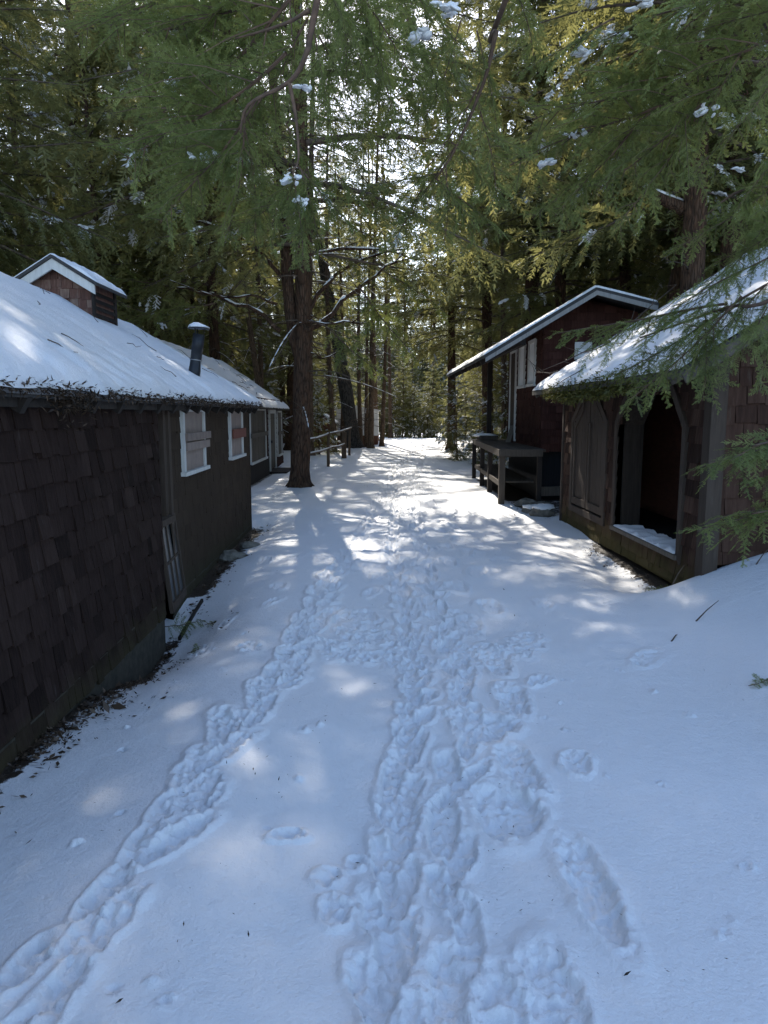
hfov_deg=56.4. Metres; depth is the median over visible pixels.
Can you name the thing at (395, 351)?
hemlock tree
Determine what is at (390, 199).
sky
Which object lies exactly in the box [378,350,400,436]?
hemlock tree
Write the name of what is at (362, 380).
hemlock tree
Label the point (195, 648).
hemlock sprig
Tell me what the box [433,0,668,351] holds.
hemlock tree
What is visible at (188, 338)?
hemlock tree
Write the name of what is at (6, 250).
hemlock tree
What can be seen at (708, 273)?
hemlock tree
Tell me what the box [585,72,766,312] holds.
hemlock tree
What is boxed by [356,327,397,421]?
hemlock tree
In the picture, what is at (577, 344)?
window
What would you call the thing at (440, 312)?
hemlock tree
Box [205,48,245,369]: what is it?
hemlock tree
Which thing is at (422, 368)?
hemlock tree
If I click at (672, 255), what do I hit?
hemlock tree
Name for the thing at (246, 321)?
hemlock tree
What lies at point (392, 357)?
hemlock tree
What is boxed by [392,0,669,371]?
hemlock tree
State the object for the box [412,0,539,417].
hemlock tree
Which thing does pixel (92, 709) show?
leaf litter
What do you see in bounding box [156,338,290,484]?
shingled cabin
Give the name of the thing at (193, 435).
window
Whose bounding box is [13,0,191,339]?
hemlock tree
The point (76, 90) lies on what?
hemlock tree
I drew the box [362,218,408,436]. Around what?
hemlock tree
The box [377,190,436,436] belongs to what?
hemlock tree
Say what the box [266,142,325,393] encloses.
hemlock tree
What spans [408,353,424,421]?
hemlock tree
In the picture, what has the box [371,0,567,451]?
hemlock tree
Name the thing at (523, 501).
stone
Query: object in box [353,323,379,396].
hemlock tree
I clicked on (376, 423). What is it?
white shed
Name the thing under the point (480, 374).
hemlock tree
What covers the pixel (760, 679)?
hemlock sprig
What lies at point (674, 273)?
hemlock tree
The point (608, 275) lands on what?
hemlock tree
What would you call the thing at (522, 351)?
window
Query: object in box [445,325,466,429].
hemlock tree
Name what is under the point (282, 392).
hemlock tree
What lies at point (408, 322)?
hemlock tree
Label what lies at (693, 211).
hemlock tree
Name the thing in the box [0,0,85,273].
hemlock tree
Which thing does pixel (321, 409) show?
young hemlock
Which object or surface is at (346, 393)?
leaning tree
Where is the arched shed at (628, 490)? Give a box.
[527,247,767,584]
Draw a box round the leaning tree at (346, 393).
[260,2,376,447]
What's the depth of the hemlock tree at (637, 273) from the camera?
25.50 m
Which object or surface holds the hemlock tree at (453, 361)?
on the snow ground
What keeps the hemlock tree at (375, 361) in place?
on the snow ground
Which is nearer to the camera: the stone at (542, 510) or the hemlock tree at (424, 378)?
the stone at (542, 510)
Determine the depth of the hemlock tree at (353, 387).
51.10 m
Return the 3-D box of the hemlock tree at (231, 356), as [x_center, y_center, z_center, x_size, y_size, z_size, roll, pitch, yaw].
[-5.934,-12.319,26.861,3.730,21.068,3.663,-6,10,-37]
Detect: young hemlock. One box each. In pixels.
[235,313,291,437]
[284,362,338,437]
[313,354,340,430]
[313,382,340,454]
[314,413,338,446]
[379,377,410,437]
[399,385,428,437]
[406,388,436,437]
[415,393,440,437]
[431,385,458,435]
[432,374,478,461]
[437,354,480,439]
[437,389,463,434]
[460,398,496,463]
[462,338,507,438]
[469,360,508,465]
[493,328,517,438]
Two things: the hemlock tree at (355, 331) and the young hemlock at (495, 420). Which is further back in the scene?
the hemlock tree at (355, 331)
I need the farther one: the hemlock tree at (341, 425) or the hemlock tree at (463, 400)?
the hemlock tree at (463, 400)
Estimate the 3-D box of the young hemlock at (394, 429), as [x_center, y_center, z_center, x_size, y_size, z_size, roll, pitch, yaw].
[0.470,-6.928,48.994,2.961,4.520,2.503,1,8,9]
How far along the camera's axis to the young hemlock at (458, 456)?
24.23 m
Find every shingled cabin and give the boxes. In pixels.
[0,253,263,773]
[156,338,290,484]
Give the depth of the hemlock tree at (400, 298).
83.61 m
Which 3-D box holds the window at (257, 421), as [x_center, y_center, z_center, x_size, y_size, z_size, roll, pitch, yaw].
[-2.998,-1.847,17.208,0.090,1.270,2.602,0,8,-1]
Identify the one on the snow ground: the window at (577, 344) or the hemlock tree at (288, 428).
the hemlock tree at (288, 428)
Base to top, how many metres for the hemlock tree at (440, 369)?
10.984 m
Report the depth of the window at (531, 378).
13.50 m
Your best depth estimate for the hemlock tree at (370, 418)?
32.30 m
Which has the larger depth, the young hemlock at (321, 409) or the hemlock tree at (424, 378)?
the hemlock tree at (424, 378)
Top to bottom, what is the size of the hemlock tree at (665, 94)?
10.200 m
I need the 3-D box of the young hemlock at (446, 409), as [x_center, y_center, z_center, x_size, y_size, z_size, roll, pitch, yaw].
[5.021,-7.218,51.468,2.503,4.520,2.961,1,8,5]
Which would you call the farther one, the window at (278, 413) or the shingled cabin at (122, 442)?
the window at (278, 413)
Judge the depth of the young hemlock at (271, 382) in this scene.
30.28 m
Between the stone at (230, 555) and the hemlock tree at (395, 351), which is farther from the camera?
the hemlock tree at (395, 351)
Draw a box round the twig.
[695,600,718,620]
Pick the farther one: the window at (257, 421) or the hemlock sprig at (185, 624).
the window at (257, 421)
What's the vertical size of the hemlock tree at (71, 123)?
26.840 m
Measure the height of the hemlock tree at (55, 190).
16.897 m
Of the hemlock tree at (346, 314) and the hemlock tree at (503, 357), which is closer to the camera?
the hemlock tree at (503, 357)
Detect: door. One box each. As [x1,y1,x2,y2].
[268,410,276,470]
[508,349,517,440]
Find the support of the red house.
on the snow ground
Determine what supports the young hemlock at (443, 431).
on the snow ground
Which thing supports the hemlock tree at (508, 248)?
on the snow ground
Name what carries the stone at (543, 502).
on the snow ground
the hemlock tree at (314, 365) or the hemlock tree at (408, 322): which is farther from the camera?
the hemlock tree at (408, 322)
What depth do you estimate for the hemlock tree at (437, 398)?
50.33 m
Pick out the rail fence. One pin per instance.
(342, 445)
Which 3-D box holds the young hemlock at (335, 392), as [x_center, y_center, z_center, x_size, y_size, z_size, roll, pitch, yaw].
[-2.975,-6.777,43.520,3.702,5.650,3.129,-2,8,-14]
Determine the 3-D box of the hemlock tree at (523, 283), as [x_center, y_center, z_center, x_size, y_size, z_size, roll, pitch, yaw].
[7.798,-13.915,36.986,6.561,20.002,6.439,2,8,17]
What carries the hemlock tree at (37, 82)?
on the snow ground
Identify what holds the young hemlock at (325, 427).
on the snow ground
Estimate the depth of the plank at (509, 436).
15.13 m
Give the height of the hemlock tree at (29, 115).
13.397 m
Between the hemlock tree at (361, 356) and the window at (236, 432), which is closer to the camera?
the window at (236, 432)
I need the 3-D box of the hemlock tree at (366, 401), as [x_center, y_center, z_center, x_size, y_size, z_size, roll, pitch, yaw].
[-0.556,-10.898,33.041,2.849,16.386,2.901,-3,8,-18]
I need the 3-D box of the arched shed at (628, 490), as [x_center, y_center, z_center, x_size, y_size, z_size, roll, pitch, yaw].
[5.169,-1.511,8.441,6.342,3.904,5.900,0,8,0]
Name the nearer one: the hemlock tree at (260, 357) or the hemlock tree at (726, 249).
the hemlock tree at (726, 249)
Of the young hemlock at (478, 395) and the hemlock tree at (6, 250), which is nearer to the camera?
the hemlock tree at (6, 250)
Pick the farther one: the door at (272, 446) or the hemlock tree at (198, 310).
the hemlock tree at (198, 310)
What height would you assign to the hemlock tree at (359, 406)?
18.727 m
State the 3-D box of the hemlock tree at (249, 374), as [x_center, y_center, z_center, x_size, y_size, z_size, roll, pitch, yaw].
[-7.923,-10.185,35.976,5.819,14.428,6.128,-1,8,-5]
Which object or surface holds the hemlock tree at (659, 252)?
on the snow ground
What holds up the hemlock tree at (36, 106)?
on the snow ground
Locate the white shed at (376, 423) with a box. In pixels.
[335,406,379,444]
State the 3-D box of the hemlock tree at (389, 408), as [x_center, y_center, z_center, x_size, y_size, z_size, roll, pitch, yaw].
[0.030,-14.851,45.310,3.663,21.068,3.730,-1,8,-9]
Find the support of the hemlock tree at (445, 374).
on the snow ground
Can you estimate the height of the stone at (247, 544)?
0.140 m
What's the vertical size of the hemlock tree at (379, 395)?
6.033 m
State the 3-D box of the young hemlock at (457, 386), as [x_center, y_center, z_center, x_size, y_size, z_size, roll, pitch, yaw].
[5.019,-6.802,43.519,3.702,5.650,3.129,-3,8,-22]
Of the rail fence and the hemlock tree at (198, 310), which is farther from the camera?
the hemlock tree at (198, 310)
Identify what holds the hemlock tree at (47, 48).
on the snow ground
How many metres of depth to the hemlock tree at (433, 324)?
76.06 m
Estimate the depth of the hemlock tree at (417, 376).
60.76 m
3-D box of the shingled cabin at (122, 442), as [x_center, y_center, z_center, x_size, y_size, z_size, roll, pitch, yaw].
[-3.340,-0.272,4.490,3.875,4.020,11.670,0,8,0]
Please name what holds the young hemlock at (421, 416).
on the snow ground
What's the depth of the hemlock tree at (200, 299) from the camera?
23.43 m
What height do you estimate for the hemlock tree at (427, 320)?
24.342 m
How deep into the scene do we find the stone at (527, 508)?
11.37 m
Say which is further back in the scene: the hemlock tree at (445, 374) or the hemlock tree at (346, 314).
the hemlock tree at (445, 374)
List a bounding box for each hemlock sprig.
[165,612,207,639]
[189,643,200,653]
[645,584,667,591]
[748,673,767,687]
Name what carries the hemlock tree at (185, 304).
on the snow ground
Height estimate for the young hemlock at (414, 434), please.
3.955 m
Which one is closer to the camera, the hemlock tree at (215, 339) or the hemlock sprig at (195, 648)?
the hemlock sprig at (195, 648)
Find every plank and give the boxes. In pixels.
[178,599,203,639]
[505,425,513,442]
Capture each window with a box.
[179,410,210,476]
[228,411,246,459]
[249,409,267,464]
[276,411,283,456]
[516,344,526,388]
[525,338,536,386]
[574,342,591,359]
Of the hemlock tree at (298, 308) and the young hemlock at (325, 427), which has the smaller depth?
the hemlock tree at (298, 308)
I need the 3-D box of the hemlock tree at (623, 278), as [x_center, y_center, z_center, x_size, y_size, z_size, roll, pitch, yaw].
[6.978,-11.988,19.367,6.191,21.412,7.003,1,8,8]
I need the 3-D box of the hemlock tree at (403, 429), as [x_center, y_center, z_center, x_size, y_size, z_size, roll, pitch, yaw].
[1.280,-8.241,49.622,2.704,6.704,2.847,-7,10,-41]
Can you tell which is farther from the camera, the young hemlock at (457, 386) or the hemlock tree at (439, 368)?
the hemlock tree at (439, 368)
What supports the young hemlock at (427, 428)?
on the snow ground
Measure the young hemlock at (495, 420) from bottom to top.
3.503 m
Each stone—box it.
[219,549,248,561]
[238,541,260,548]
[513,498,535,506]
[521,504,534,512]
[529,503,555,516]
[534,501,551,503]
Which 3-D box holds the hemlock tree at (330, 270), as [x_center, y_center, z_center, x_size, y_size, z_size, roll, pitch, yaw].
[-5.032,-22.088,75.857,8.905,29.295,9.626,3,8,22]
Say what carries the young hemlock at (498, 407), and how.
on the snow ground
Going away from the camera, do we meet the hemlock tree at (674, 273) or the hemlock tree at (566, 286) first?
the hemlock tree at (674, 273)
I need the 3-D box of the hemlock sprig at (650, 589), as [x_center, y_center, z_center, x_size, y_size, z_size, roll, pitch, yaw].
[2.356,0.701,6.223,0.269,0.146,0.162,0,8,0]
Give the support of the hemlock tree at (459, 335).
on the snow ground
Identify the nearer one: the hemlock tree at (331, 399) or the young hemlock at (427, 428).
the hemlock tree at (331, 399)
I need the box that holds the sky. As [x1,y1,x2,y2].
[0,0,635,390]
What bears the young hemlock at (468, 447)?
on the snow ground
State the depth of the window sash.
5.90 m
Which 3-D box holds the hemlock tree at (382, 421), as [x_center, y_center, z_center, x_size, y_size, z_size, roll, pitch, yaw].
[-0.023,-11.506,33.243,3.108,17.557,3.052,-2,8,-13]
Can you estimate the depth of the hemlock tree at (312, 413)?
27.02 m
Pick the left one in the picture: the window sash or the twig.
the window sash
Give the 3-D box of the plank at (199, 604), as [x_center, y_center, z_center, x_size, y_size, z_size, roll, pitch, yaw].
[-1.650,0.912,6.141,0.022,0.172,0.686,0,8,2]
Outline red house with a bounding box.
[447,285,658,503]
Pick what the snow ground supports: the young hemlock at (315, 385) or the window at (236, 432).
the young hemlock at (315, 385)
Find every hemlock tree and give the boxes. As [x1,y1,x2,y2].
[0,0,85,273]
[0,0,124,275]
[0,0,127,319]
[0,0,131,314]
[0,0,200,332]
[0,0,602,487]
[0,112,39,275]
[0,175,19,273]
[1,1,74,246]
[6,4,133,273]
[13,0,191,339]
[20,0,267,356]
[29,1,192,340]
[54,0,547,271]
[90,1,315,375]
[106,25,208,350]
[118,107,206,347]
[147,169,255,361]
[167,253,220,353]
[179,19,290,426]
[196,15,264,371]
[199,186,283,391]
[200,216,285,393]
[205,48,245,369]
[216,43,288,432]
[221,169,313,398]
[229,12,352,449]
[235,91,331,443]
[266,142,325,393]
[276,275,340,415]
[279,0,343,455]
[285,148,369,414]
[307,23,365,451]
[313,94,364,444]
[315,167,370,405]
[334,354,361,429]
[336,60,396,444]
[337,175,389,380]
[337,214,399,386]
[339,5,418,447]
[341,79,402,440]
[345,102,398,446]
[349,328,381,410]
[353,103,412,445]
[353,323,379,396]
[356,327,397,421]
[361,361,393,433]
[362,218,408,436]
[363,0,524,449]
[365,121,408,437]
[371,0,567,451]
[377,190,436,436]
[377,220,426,436]
[377,326,392,424]
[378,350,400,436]
[379,334,407,433]
[379,342,415,433]
[386,267,417,386]
[387,347,420,437]
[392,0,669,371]
[396,207,471,390]
[399,340,427,437]
[407,239,447,393]
[407,325,434,436]
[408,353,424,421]
[410,323,444,435]
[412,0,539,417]
[417,354,446,437]
[421,348,447,437]
[429,189,476,381]
[430,327,459,436]
[432,329,466,429]
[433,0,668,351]
[438,298,480,381]
[443,352,481,434]
[444,286,511,433]
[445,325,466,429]
[455,0,548,439]
[455,5,586,387]
[472,52,549,390]
[486,0,767,295]
[494,0,767,567]
[500,170,590,381]
[502,0,767,315]
[514,0,767,269]
[520,1,720,319]
[566,188,663,316]
[567,40,671,318]
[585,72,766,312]
[596,1,759,278]
[648,80,760,297]
[668,3,767,295]
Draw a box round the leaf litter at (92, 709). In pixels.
[0,499,653,832]
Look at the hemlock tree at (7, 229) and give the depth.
16.04 m
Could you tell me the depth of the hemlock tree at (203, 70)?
4.49 m
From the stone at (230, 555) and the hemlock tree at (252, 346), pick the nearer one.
the stone at (230, 555)
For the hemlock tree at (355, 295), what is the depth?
78.58 m
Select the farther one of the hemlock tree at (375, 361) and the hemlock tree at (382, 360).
the hemlock tree at (382, 360)
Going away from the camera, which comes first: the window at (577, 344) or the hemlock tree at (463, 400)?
the window at (577, 344)
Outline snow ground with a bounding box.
[0,429,767,1023]
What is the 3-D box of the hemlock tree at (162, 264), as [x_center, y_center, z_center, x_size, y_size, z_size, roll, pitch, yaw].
[-10.366,-11.908,29.749,5.596,19.355,6.330,5,9,30]
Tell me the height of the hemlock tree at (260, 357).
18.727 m
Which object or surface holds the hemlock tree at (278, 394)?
on the snow ground
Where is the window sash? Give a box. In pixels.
[163,513,186,613]
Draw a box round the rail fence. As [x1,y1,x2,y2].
[310,427,351,466]

